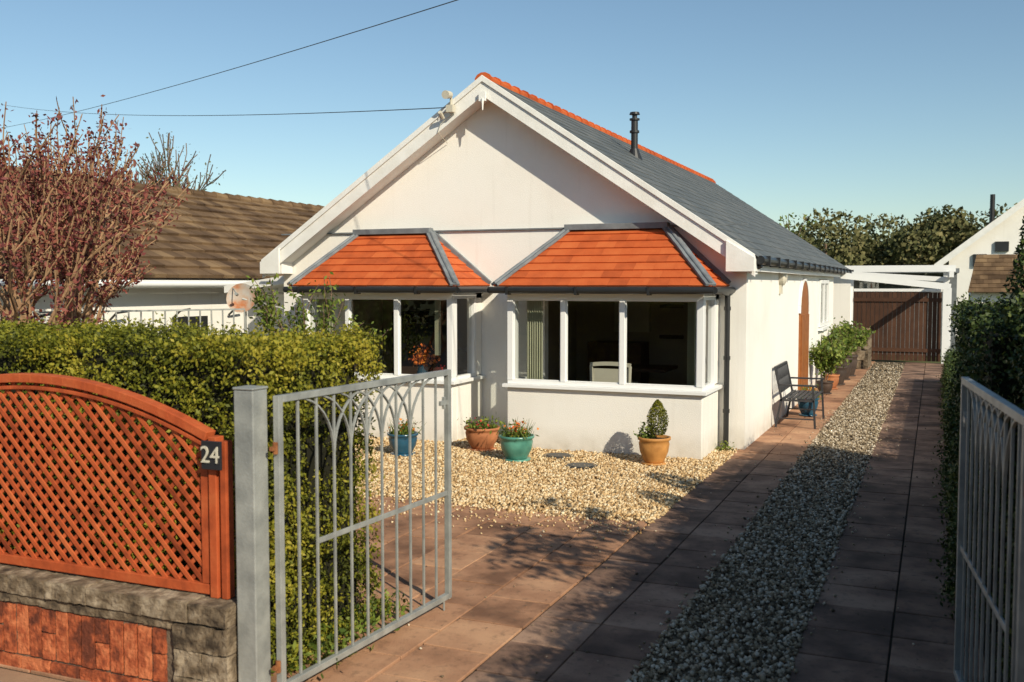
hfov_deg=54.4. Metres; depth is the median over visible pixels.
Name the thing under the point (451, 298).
left bay window frame
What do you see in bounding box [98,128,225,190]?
bare tree
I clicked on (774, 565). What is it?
gravel strip
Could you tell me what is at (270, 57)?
overhead wire
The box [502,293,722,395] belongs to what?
right bay window frame
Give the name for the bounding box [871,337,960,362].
ground
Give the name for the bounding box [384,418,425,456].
plant pot
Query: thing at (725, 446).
weeds
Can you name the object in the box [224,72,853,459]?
white bungalow
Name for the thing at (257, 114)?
overhead wire
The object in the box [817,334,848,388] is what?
plant pot
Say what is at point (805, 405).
plant pot
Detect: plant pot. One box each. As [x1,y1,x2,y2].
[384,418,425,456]
[457,415,503,451]
[496,418,538,461]
[633,399,670,465]
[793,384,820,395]
[798,389,820,416]
[809,338,851,393]
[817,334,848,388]
[821,325,860,384]
[830,321,868,379]
[831,316,875,375]
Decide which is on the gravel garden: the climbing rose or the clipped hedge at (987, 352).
the climbing rose
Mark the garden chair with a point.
(783, 377)
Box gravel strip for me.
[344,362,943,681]
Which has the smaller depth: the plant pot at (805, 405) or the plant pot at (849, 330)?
the plant pot at (805, 405)
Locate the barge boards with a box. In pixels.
[934,199,1023,264]
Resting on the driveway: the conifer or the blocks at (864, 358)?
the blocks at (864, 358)
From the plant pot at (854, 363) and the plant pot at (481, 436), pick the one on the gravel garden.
the plant pot at (481, 436)
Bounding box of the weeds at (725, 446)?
[715,440,738,450]
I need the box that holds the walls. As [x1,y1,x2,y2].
[946,206,1023,334]
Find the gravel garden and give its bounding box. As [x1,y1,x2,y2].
[355,433,736,547]
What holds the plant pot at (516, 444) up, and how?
on the gravel garden
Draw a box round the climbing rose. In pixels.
[246,272,392,358]
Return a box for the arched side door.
[798,282,808,389]
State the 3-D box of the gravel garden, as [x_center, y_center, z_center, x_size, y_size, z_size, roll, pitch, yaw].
[-1.340,1.499,12.055,7.195,0.093,5.449,1,4,23]
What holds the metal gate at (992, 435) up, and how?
attached to the gate post
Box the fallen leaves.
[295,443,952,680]
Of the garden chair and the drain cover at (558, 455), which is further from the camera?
the garden chair
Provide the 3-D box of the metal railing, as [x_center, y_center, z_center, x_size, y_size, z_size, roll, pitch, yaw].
[-5.885,0.486,13.956,4.465,1.822,0.030,-2,4,-36]
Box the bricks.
[0,601,167,681]
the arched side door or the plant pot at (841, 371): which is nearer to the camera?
the arched side door
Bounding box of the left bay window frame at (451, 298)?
[303,293,485,384]
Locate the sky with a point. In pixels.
(908, 108)
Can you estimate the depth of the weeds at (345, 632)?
6.03 m
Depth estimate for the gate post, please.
5.09 m
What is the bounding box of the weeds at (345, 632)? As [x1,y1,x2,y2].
[271,588,420,678]
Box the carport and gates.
[833,265,958,363]
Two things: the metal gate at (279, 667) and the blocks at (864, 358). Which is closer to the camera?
the metal gate at (279, 667)
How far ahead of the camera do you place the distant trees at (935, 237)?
83.62 m
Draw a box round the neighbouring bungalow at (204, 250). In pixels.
[0,165,324,337]
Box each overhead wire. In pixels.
[1,104,445,115]
[9,0,456,126]
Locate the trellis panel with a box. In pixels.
[0,373,234,599]
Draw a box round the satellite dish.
[226,283,282,332]
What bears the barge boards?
attached to the roof
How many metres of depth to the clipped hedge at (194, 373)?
5.98 m
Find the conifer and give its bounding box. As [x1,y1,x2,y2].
[971,216,1023,557]
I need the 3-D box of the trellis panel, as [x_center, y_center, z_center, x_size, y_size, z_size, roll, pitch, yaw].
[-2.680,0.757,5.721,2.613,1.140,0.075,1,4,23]
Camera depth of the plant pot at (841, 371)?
21.47 m
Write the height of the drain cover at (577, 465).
0.036 m
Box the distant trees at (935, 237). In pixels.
[785,203,1016,265]
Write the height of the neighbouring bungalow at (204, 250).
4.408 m
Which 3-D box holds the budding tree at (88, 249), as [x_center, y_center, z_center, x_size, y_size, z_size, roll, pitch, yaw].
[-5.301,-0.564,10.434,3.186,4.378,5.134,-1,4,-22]
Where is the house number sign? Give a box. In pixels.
[201,440,221,470]
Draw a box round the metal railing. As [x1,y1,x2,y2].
[18,308,245,333]
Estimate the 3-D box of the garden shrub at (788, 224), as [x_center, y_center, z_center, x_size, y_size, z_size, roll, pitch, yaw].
[8.191,-1.964,33.608,4.088,4.493,2.832,1,4,23]
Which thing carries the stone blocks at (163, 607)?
on the pavement
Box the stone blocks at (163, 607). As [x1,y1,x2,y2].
[0,563,237,681]
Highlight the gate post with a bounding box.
[232,385,270,681]
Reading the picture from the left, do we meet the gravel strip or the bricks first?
the bricks
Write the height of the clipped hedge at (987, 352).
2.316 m
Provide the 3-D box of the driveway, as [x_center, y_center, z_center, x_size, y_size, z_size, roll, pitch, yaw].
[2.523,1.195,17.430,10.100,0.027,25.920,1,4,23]
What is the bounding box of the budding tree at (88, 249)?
[0,95,169,340]
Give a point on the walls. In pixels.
(1005, 230)
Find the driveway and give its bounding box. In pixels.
[0,361,1011,681]
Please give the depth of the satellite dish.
15.86 m
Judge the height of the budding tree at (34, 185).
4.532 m
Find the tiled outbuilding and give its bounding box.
[968,254,1023,303]
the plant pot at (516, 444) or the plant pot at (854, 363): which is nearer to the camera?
the plant pot at (516, 444)
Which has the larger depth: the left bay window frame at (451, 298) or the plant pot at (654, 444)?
the left bay window frame at (451, 298)
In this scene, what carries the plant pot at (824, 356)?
on the driveway
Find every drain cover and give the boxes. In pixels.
[543,453,572,458]
[566,462,596,469]
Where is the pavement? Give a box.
[0,668,65,681]
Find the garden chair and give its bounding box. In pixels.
[774,361,824,428]
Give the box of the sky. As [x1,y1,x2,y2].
[0,0,1023,248]
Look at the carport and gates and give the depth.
27.76 m
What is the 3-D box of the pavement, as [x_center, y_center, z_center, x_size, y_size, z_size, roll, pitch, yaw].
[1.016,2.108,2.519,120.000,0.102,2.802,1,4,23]
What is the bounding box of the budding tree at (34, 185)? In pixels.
[0,107,189,326]
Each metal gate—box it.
[269,369,451,681]
[953,377,1023,681]
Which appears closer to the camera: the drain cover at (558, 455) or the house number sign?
the house number sign
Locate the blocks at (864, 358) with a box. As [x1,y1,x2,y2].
[848,328,871,368]
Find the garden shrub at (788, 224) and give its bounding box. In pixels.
[779,213,816,237]
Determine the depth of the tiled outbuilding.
33.42 m
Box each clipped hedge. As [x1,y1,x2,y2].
[0,311,392,675]
[929,291,1023,681]

